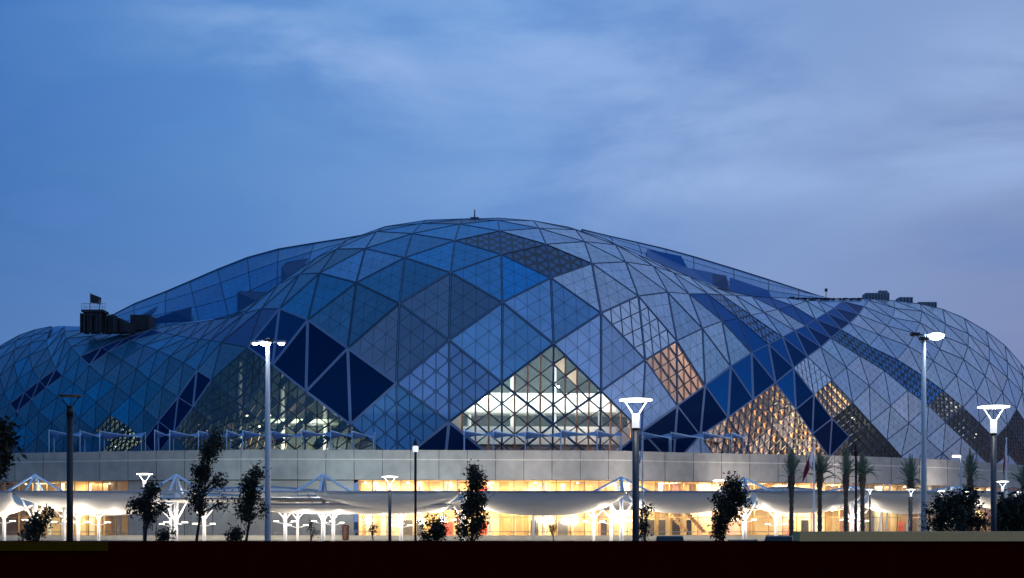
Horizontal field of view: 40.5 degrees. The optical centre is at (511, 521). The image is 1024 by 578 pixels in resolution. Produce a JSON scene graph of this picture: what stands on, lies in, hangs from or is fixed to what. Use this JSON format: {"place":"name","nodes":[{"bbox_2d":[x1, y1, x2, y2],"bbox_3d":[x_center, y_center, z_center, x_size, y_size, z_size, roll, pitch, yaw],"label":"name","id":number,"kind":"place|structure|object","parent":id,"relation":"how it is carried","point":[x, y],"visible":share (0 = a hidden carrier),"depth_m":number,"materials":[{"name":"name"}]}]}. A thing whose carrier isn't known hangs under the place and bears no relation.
{"place":"outdoors","nodes":[
{"label":"outdoors","id":0,"kind":"place"},
{"bbox_2d":[354,522,357,529],"bbox_3d":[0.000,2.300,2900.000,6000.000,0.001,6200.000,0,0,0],"label":"ground","id":1,"kind":"structure","parent":0,"point":[355,525],"depth_m":723.18,"materials":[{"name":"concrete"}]},
{"bbox_2d":[0,414,27,486],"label":"bushy tree","id":2,"kind":"object","parent":1,"relation":"on","point":[7,441],"visible":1,"depth_m":30.07,"materials":[{"name":"green plant"}]},
{"bbox_2d":[17,503,62,540],"bbox_3d":[-19.155,0.776,56.076,1.700,3.052,1.331,0,0,0],"label":"young tree","id":3,"kind":"object","parent":1,"relation":"on","point":[36,527],"visible":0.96,"depth_m":55.95,"materials":[{"name":"green plant"}]},
{"bbox_2d":[57,394,82,540],"bbox_3d":[-12.754,-0.681,40.000,0.708,5.963,0.708,0,0,0],"label":"street lamp","id":4,"kind":"object","parent":1,"relation":"on","point":[69,413],"visible":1,"depth_m":39.92,"materials":[{"name":"black metal"}]},
{"bbox_2d":[137,473,152,540],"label":"street lamp","id":5,"kind":"object","parent":1,"relation":"on","point":[139,474],"visible":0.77,"depth_m":83.91,"materials":[{"name":"white metal"}]},
{"bbox_2d":[123,476,170,540],"bbox_3d":[-15.164,0.207,58.005,2.220,4.189,1.421,0,0,0],"label":"young tree","id":6,"kind":"object","parent":1,"relation":"on","point":[151,491],"visible":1,"depth_m":57.82,"materials":[{"name":"green plant"}]},
{"bbox_2d":[155,524,175,540],"bbox_3d":[-14.314,1.198,57.312,1.117,2.210,0.820,0,0,32],"label":"shrub","id":7,"kind":"object","parent":1,"relation":"on","point":[163,535],"visible":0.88,"depth_m":57.19,"materials":[{"name":"green plant"}]},
{"bbox_2d":[184,428,232,540],"bbox_3d":[-12.740,-0.867,57.969,2.026,6.335,1.502,0,0,29],"label":"young tree","id":8,"kind":"object","parent":1,"relation":"on","point":[207,452],"visible":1,"depth_m":57.92,"materials":[{"name":"green plant"}]},
{"bbox_2d":[224,523,245,540],"bbox_3d":[-11.368,1.177,56.861,0.940,2.252,1.024,0,0,0],"label":"shrub","id":9,"kind":"object","parent":1,"relation":"on","point":[235,534],"visible":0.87,"depth_m":56.79,"materials":[{"name":"green plant"}]},
{"bbox_2d":[231,460,271,540],"bbox_3d":[-10.949,-0.153,57.968,1.764,4.908,1.456,0,0,0],"label":"young tree","id":10,"kind":"object","parent":1,"relation":"on","point":[251,498],"visible":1,"depth_m":57.89,"materials":[{"name":"green plant"}]},
{"bbox_2d":[306,520,319,540],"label":"sapling","id":11,"kind":"object","parent":1,"relation":"on","point":[311,531],"visible":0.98,"depth_m":100.18,"materials":[{"name":"green plant"}]},
{"bbox_2d":[382,476,396,540],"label":"street lamp","id":12,"kind":"object","parent":1,"relation":"on","point":[389,509],"visible":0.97,"depth_m":83.92,"materials":[{"name":"black metal"}]},
{"bbox_2d":[413,439,417,540],"bbox_3d":[-4.177,-0.641,60.000,0.253,5.882,0.253,0,0,0],"label":"pole light","id":13,"kind":"object","parent":1,"relation":"on","point":[415,447],"visible":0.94,"depth_m":59.96,"materials":[{"name":"black metal"}]},
{"bbox_2d":[417,512,450,540],"bbox_3d":[-3.092,0.877,54.842,1.360,2.851,1.133,0,0,0],"label":"shrub","id":14,"kind":"object","parent":1,"relation":"on","point":[437,530],"visible":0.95,"depth_m":54.69,"materials":[{"name":"green plant"}]},
{"bbox_2d":[452,459,493,540],"bbox_3d":[-1.492,-0.132,56.200,1.729,4.867,1.561,0,0,29],"label":"young tree","id":15,"kind":"object","parent":1,"relation":"on","point":[472,508],"visible":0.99,"depth_m":55.98,"materials":[{"name":"green plant"}]},
{"bbox_2d":[0,531,1023,577],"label":"parapet wall","id":16,"kind":"structure","parent":1,"relation":"on","point":[901,554],"depth_m":14.00,"materials":[{"name":"stone"}]},
{"bbox_2d":[619,398,651,540],"bbox_3d":[3.569,-0.625,40.000,0.954,5.851,0.954,0,0,0],"label":"street lamp","id":17,"kind":"object","parent":1,"relation":"on","point":[635,477],"visible":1,"depth_m":39.91,"materials":[{"name":"black metal"}]},
{"bbox_2d":[630,501,655,540],"bbox_3d":[5.713,0.670,59.915,1.111,3.264,1.166,0,0,20],"label":"sapling","id":18,"kind":"object","parent":1,"relation":"on","point":[643,526],"visible":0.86,"depth_m":59.78,"materials":[{"name":"green plant"}]},
{"bbox_2d":[707,471,752,540],"bbox_3d":[8.757,0.113,55.862,1.870,4.377,1.566,0,0,0],"label":"young tree","id":19,"kind":"object","parent":1,"relation":"on","point":[728,510],"visible":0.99,"depth_m":55.71,"materials":[{"name":"green plant"}]},
{"bbox_2d":[853,443,858,530],"bbox_3d":[14.885,-0.548,60.000,0.230,5.697,0.230,0,0,0],"label":"pole light","id":20,"kind":"object","parent":1,"relation":"on","point":[855,452],"visible":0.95,"depth_m":59.95,"materials":[{"name":"black metal"}]},
{"bbox_2d":[918,484,990,530],"bbox_3d":[18.031,0.386,56.145,2.716,3.832,1.985,0,0,-27],"label":"bushy tree","id":21,"kind":"object","parent":1,"relation":"on","point":[954,508],"visible":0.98,"depth_m":55.91,"materials":[{"name":"green plant"}]},
{"bbox_2d":[977,405,1009,530],"bbox_3d":[14.587,-0.608,42.000,0.937,5.815,0.937,0,0,0],"label":"street lamp","id":22,"kind":"object","parent":1,"relation":"on","point":[993,428],"visible":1,"depth_m":41.92,"materials":[{"name":"black metal"}]},
{"bbox_2d":[984,489,1023,530],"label":"bushy tree","id":23,"kind":"object","parent":1,"relation":"on","point":[1010,511],"visible":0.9,"depth_m":49.93,"materials":[{"name":"green plant"}]},
{"bbox_2d":[0,530,764,540],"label":"forecourt","id":24,"kind":"structure","parent":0,"point":[356,533],"depth_m":167.87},
{"bbox_2d":[0,515,15,540],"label":"canopy column","id":25,"kind":"structure","parent":24,"relation":"on","point":[4,517],"depth_m":159.83,"materials":[{"name":"white metal"}]},
{"bbox_2d":[7,474,62,538],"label":"canopy column","id":26,"kind":"structure","parent":24,"relation":"on","point":[34,478],"depth_m":153.89,"materials":[{"name":"white metal"}]},
{"bbox_2d":[0,491,32,515],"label":"tensile canopy","id":27,"kind":"object","parent":26,"relation":"attached to","point":[11,502],"visible":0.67,"depth_m":151.65,"materials":[{"name":"white fabric"}]},
{"bbox_2d":[12,491,187,515],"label":"tensile canopy","id":28,"kind":"object","parent":26,"relation":"attached to","point":[109,503],"visible":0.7,"depth_m":148.29,"materials":[{"name":"white fabric"}]},
{"bbox_2d":[52,507,75,540],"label":"canopy column","id":29,"kind":"structure","parent":24,"relation":"on","point":[63,524],"depth_m":149.87,"materials":[{"name":"white metal"}]},
{"bbox_2d":[66,514,88,540],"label":"canopy column","id":30,"kind":"structure","parent":24,"relation":"on","point":[78,516],"depth_m":157.82,"materials":[{"name":"white metal"}]},
{"bbox_2d":[86,514,110,540],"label":"canopy column","id":31,"kind":"structure","parent":24,"relation":"on","point":[98,517],"depth_m":151.86,"materials":[{"name":"white metal"}]},
{"bbox_2d":[159,505,181,540],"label":"canopy column","id":32,"kind":"structure","parent":24,"relation":"on","point":[170,519],"depth_m":165.87,"materials":[{"name":"white metal"}]},
{"bbox_2d":[179,492,244,503],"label":"tensile canopy","id":33,"kind":"object","parent":32,"relation":"attached to","point":[213,495],"visible":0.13,"depth_m":169.82,"materials":[{"name":"grey fabric"}]},
{"bbox_2d":[157,474,200,540],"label":"canopy column","id":34,"kind":"structure","parent":24,"relation":"on","point":[175,516],"depth_m":153.86,"materials":[{"name":"white metal"}]},
{"bbox_2d":[160,486,313,493],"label":"tensile canopy","id":35,"kind":"object","parent":34,"relation":"attached to","point":[277,489],"visible":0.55,"depth_m":157.41,"materials":[{"name":"grey fabric"}]},
{"bbox_2d":[178,486,321,490],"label":"tensile canopy","id":36,"kind":"object","parent":35,"relation":"attached to","point":[219,488],"visible":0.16,"depth_m":160.29,"materials":[{"name":"grey fabric"}]},
{"bbox_2d":[160,498,328,501],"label":"tensile canopy","id":37,"kind":"object","parent":34,"relation":"attached to","point":[272,500],"visible":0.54,"depth_m":150.19,"materials":[{"name":"grey fabric"}]},
{"bbox_2d":[193,497,214,540],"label":"canopy column","id":38,"kind":"structure","parent":24,"relation":"on","point":[205,516],"depth_m":159.82,"materials":[{"name":"white metal"}]},
{"bbox_2d":[250,338,285,540],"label":"floodlight pole","id":39,"kind":"object","parent":24,"relation":"on","point":[266,342],"visible":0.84,"depth_m":119.81,"materials":[{"name":"white metal"}]},
{"bbox_2d":[273,497,296,540],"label":"canopy column","id":40,"kind":"structure","parent":24,"relation":"on","point":[285,517],"depth_m":159.82,"materials":[{"name":"white metal"}]},
{"bbox_2d":[287,502,308,540],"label":"canopy column","id":41,"kind":"structure","parent":24,"relation":"on","point":[297,517],"depth_m":164.88,"materials":[{"name":"white metal"}]},
{"bbox_2d":[259,495,330,502],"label":"tensile canopy","id":42,"kind":"object","parent":41,"relation":"attached to","point":[306,496],"visible":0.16,"depth_m":165.94,"materials":[{"name":"grey fabric"}]},
{"bbox_2d":[294,474,350,540],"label":"canopy column","id":43,"kind":"structure","parent":24,"relation":"on","point":[323,486],"depth_m":153.87,"materials":[{"name":"white metal"}]},
{"bbox_2d":[255,503,454,513],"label":"tensile canopy","id":44,"kind":"object","parent":43,"relation":"attached to","point":[318,508],"visible":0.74,"depth_m":151.14,"materials":[{"name":"white fabric"}]},
{"bbox_2d":[314,491,460,509],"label":"tensile canopy","id":45,"kind":"object","parent":43,"relation":"attached to","point":[400,500],"visible":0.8,"depth_m":148.11,"materials":[{"name":"white fabric"}]},
{"bbox_2d":[325,514,343,540],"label":"canopy column","id":46,"kind":"structure","parent":24,"relation":"on","point":[333,516],"depth_m":161.82,"materials":[{"name":"white metal"}]},
{"bbox_2d":[342,525,349,539],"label":"litter bin","id":47,"kind":"object","parent":24,"relation":"on","point":[345,532],"visible":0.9,"depth_m":169.64,"materials":[{"name":"red plastic"}]},
{"bbox_2d":[0,535,788,539],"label":"plinth step","id":48,"kind":"object","parent":24,"relation":"on","point":[393,537],"visible":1,"depth_m":174.75,"materials":[{"name":"concrete"}]},
{"bbox_2d":[0,531,788,534],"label":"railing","id":49,"kind":"object","parent":24,"relation":"on","point":[417,531],"visible":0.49,"depth_m":175.97,"materials":[{"name":"grey metal"}]},
{"bbox_2d":[391,514,412,540],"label":"canopy column","id":50,"kind":"structure","parent":24,"relation":"on","point":[400,517],"depth_m":157.83,"materials":[{"name":"white metal"}]},
{"bbox_2d":[0,218,1023,534],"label":"sports arena","id":51,"kind":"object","parent":24,"relation":"on","point":[434,338],"visible":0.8,"depth_m":206.19,"materials":[{"name":"blue glass"}]},
{"bbox_2d":[0,481,127,534],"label":"window frame","id":52,"kind":"structure","parent":51,"relation":"in","point":[18,517],"depth_m":194.22,"materials":[{"name":"brown metal"}]},
{"bbox_2d":[49,430,84,452],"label":"terrace sail","id":53,"kind":"object","parent":51,"relation":"on","point":[56,434],"visible":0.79,"depth_m":198.16,"materials":[{"name":"fabric"}]},
{"bbox_2d":[80,293,134,333],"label":"viewing deck","id":54,"kind":"structure","parent":51,"relation":"on","point":[96,321],"depth_m":214.36,"materials":[{"name":"grey metal"}]},
{"bbox_2d":[99,431,145,451],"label":"terrace sail","id":55,"kind":"object","parent":51,"relation":"on","point":[107,435],"visible":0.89,"depth_m":195.54,"materials":[{"name":"fabric"}]},
{"bbox_2d":[130,315,155,330],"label":"plant enclosure","id":56,"kind":"object","parent":51,"relation":"on","point":[144,322],"visible":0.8,"depth_m":219.00,"materials":[{"name":"metal"}]},
{"bbox_2d":[154,430,170,450],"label":"terrace sail","id":57,"kind":"object","parent":51,"relation":"on","point":[159,434],"visible":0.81,"depth_m":193.33,"materials":[{"name":"fabric"}]},
{"bbox_2d":[169,430,201,449],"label":"terrace sail","id":58,"kind":"object","parent":51,"relation":"on","point":[175,434],"visible":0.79,"depth_m":192.73,"materials":[{"name":"fabric"}]},
{"bbox_2d":[198,431,229,449],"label":"terrace sail","id":59,"kind":"object","parent":51,"relation":"on","point":[201,433],"visible":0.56,"depth_m":191.71,"materials":[{"name":"fabric"}]},
{"bbox_2d":[226,430,243,449],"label":"terrace sail","id":60,"kind":"object","parent":51,"relation":"on","point":[231,434],"visible":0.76,"depth_m":191.10,"materials":[{"name":"fabric"}]},
{"bbox_2d":[242,430,273,449],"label":"terrace sail","id":61,"kind":"object","parent":51,"relation":"on","point":[247,434],"visible":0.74,"depth_m":190.67,"materials":[{"name":"fabric"}]},
{"bbox_2d":[270,431,303,449],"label":"terrace sail","id":62,"kind":"object","parent":51,"relation":"on","point":[276,435],"visible":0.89,"depth_m":191.07,"materials":[{"name":"fabric"}]},
{"bbox_2d":[301,430,332,449],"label":"terrace sail","id":63,"kind":"object","parent":51,"relation":"on","point":[306,434],"visible":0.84,"depth_m":191.23,"materials":[{"name":"fabric"}]},
{"bbox_2d":[330,430,353,449],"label":"terrace sail","id":64,"kind":"object","parent":51,"relation":"on","point":[335,434],"visible":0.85,"depth_m":191.45,"materials":[{"name":"fabric"}]},
{"bbox_2d":[352,431,374,449],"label":"terrace sail","id":65,"kind":"object","parent":51,"relation":"on","point":[356,435],"visible":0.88,"depth_m":191.73,"materials":[{"name":"fabric"}]},
{"bbox_2d":[403,520,412,534],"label":"interior door","id":66,"kind":"structure","parent":51,"relation":"in","point":[405,522],"depth_m":192.19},
{"bbox_2d":[464,430,493,449],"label":"terrace sail","id":67,"kind":"object","parent":51,"relation":"on","point":[467,434],"visible":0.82,"depth_m":192.56,"materials":[{"name":"fabric"}]},
{"bbox_2d":[493,430,525,449],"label":"terrace sail","id":68,"kind":"object","parent":51,"relation":"on","point":[497,434],"visible":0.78,"depth_m":192.54,"materials":[{"name":"fabric"}]},
{"bbox_2d":[525,431,561,449],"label":"terrace sail","id":69,"kind":"object","parent":51,"relation":"on","point":[529,435],"visible":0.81,"depth_m":193.02,"materials":[{"name":"fabric"}]},
{"bbox_2d":[558,520,567,534],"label":"interior door","id":70,"kind":"structure","parent":51,"relation":"in","point":[562,524],"depth_m":192.80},
{"bbox_2d":[561,430,597,450],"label":"terrace sail","id":71,"kind":"object","parent":51,"relation":"on","point":[564,433],"visible":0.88,"depth_m":193.28,"materials":[{"name":"fabric"}]},
{"bbox_2d":[358,480,843,534],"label":"window frame","id":72,"kind":"structure","parent":51,"relation":"in","point":[655,517],"depth_m":194.03,"materials":[{"name":"brown metal"}]},
{"bbox_2d":[597,430,621,450],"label":"terrace sail","id":73,"kind":"object","parent":51,"relation":"on","point":[600,434],"visible":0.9,"depth_m":193.36,"materials":[{"name":"fabric"}]},
{"bbox_2d":[644,520,654,534],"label":"interior door","id":74,"kind":"structure","parent":51,"relation":"in","point":[652,524],"depth_m":195.94,"materials":[{"name":"grey"}]},
{"bbox_2d":[641,432,670,451],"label":"terrace sail","id":75,"kind":"object","parent":51,"relation":"on","point":[645,435],"visible":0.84,"depth_m":197.11,"materials":[{"name":"fabric"}]},
{"bbox_2d":[672,520,679,534],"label":"interior door","id":76,"kind":"structure","parent":51,"relation":"in","point":[675,527],"depth_m":198.78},
{"bbox_2d":[670,432,702,452],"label":"terrace sail","id":77,"kind":"object","parent":51,"relation":"on","point":[673,435],"visible":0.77,"depth_m":199.03,"materials":[{"name":"fabric"}]},
{"bbox_2d":[701,432,731,452],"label":"terrace sail","id":78,"kind":"object","parent":51,"relation":"on","point":[705,435],"visible":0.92,"depth_m":200.81,"materials":[{"name":"fabric"}]},
{"bbox_2d":[730,432,745,453],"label":"terrace sail","id":79,"kind":"object","parent":51,"relation":"on","point":[733,435],"visible":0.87,"depth_m":201.80,"materials":[{"name":"fabric"}]},
{"bbox_2d":[801,520,808,530],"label":"interior door","id":80,"kind":"structure","parent":51,"relation":"in","point":[804,523],"depth_m":204.71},
{"bbox_2d":[862,293,889,300],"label":"cooling unit","id":81,"kind":"object","parent":51,"relation":"on","point":[885,296],"visible":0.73,"depth_m":244.37,"materials":[{"name":"metal"}]},
{"bbox_2d":[853,483,1014,530],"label":"window frame","id":82,"kind":"structure","parent":51,"relation":"in","point":[897,517],"depth_m":210.16,"materials":[{"name":"brown metal"}]},
{"bbox_2d":[582,510,601,540],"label":"canopy column","id":83,"kind":"structure","parent":24,"relation":"on","point":[593,517],"depth_m":161.82,"materials":[{"name":"white metal"}]},
{"bbox_2d":[600,505,618,540],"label":"canopy column","id":84,"kind":"structure","parent":24,"relation":"on","point":[610,517],"depth_m":157.83,"materials":[{"name":"white metal"}]},
{"bbox_2d":[593,477,648,540],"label":"canopy column","id":85,"kind":"structure","parent":24,"relation":"on","point":[620,516],"depth_m":153.84,"materials":[{"name":"white metal"}]},
{"bbox_2d":[461,491,626,515],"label":"tensile canopy","id":86,"kind":"object","parent":85,"relation":"attached to","point":[541,503],"visible":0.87,"depth_m":148.42,"materials":[{"name":"white fabric"}]},
{"bbox_2d":[599,499,640,509],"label":"tensile canopy","id":87,"kind":"object","parent":85,"relation":"attached to","point":[616,504],"visible":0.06,"depth_m":168.11,"materials":[{"name":"white fabric"}]},
{"bbox_2d":[623,491,754,513],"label":"tensile canopy","id":88,"kind":"object","parent":85,"relation":"attached to","point":[682,502],"visible":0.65,"depth_m":148.42,"materials":[{"name":"white fabric"}]},
{"bbox_2d":[639,436,643,540],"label":"flagpole","id":89,"kind":"object","parent":24,"relation":"on","point":[641,455],"visible":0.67,"depth_m":137.93,"materials":[{"name":"white metal"}]},
{"bbox_2d":[721,477,771,539],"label":"canopy column","id":90,"kind":"structure","parent":24,"relation":"on","point":[744,524],"depth_m":153.84,"materials":[{"name":"white metal"}]},
{"bbox_2d":[746,486,867,512],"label":"tensile canopy","id":91,"kind":"object","parent":90,"relation":"attached to","point":[775,499],"visible":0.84,"depth_m":148.64,"materials":[{"name":"white fabric"}]},
{"bbox_2d":[765,511,787,535],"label":"canopy column","id":92,"kind":"structure","parent":24,"relation":"on","point":[775,517],"depth_m":161.83,"materials":[{"name":"white metal"}]},
{"bbox_2d":[778,446,800,535],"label":"palm tree","id":93,"kind":"object","parent":24,"relation":"on","point":[792,461],"visible":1,"depth_m":139.80,"materials":[{"name":"green plant"}]},
{"bbox_2d":[802,438,814,530],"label":"flagpole","id":94,"kind":"object","parent":24,"relation":"on","point":[811,458],"visible":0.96,"depth_m":137.95,"materials":[{"name":"white metal"}]},
{"bbox_2d":[800,448,843,530],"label":"palm tree","id":95,"kind":"object","parent":24,"relation":"on","point":[822,464],"visible":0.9,"depth_m":141.78,"materials":[{"name":"green plant"}]},
{"bbox_2d":[837,445,857,530],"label":"palm tree","id":96,"kind":"object","parent":24,"relation":"on","point":[846,464],"visible":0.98,"depth_m":143.80,"materials":[{"name":"green plant"}]},
{"bbox_2d":[826,485,876,530],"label":"canopy column","id":97,"kind":"structure","parent":24,"relation":"on","point":[851,516],"depth_m":153.86,"materials":[{"name":"white metal"}]},
{"bbox_2d":[854,491,959,513],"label":"tensile canopy","id":98,"kind":"object","parent":97,"relation":"attached to","point":[894,502],"visible":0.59,"depth_m":148.60,"materials":[{"name":"white fabric"}]},
{"bbox_2d":[849,451,881,530],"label":"palm tree","id":99,"kind":"object","parent":24,"relation":"on","point":[862,466],"visible":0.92,"depth_m":145.79,"materials":[{"name":"green plant"}]},
{"bbox_2d":[896,454,927,530],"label":"palm tree","id":100,"kind":"object","parent":24,"relation":"on","point":[909,472],"visible":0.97,"depth_m":147.85,"materials":[{"name":"green plant"}]},
{"bbox_2d":[910,332,943,530],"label":"floodlight pole","id":101,"kind":"object","parent":24,"relation":"on","point":[933,336],"visible":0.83,"depth_m":119.81,"materials":[{"name":"white metal"}]},
{"bbox_2d":[929,485,979,529],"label":"canopy column","id":102,"kind":"structure","parent":24,"relation":"on","point":[951,487],"depth_m":153.91,"materials":[{"name":"white metal"}]},
{"bbox_2d":[975,491,1023,507],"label":"tensile canopy","id":103,"kind":"object","parent":102,"relation":"attached to","point":[985,497],"visible":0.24,"depth_m":148.18,"materials":[{"name":"white fabric"}]},
{"bbox_2d":[958,449,986,530],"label":"palm tree","id":104,"kind":"object","parent":24,"relation":"on","point":[970,469],"visible":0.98,"depth_m":149.80,"materials":[{"name":"green plant"}]},
{"bbox_2d":[1003,437,1007,497],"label":"flagpole","id":105,"kind":"object","parent":24,"relation":"on","point":[1005,455],"visible":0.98,"depth_m":139.93,"materials":[{"name":"white metal"}]},
{"bbox_2d":[1007,463,1023,490],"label":"palm tree","id":106,"kind":"object","parent":24,"relation":"on","point":[1020,478],"visible":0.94,"depth_m":151.83,"materials":[{"name":"green plant"}]},
{"bbox_2d":[0,0,1023,521],"label":"sky","id":107,"kind":"structure","parent":0,"point":[848,148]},
{"bbox_2d":[656,536,683,540],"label":"parked car","id":108,"kind":"object","parent":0,"point":[669,538],"visible":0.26,"depth_m":77.21,"materials":[{"name":"blue metal"}]},
{"bbox_2d":[765,535,792,540],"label":"parked car","id":109,"kind":"object","parent":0,"point":[778,538],"visible":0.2,"depth_m":77.25,"materials":[{"name":"blue metal"}]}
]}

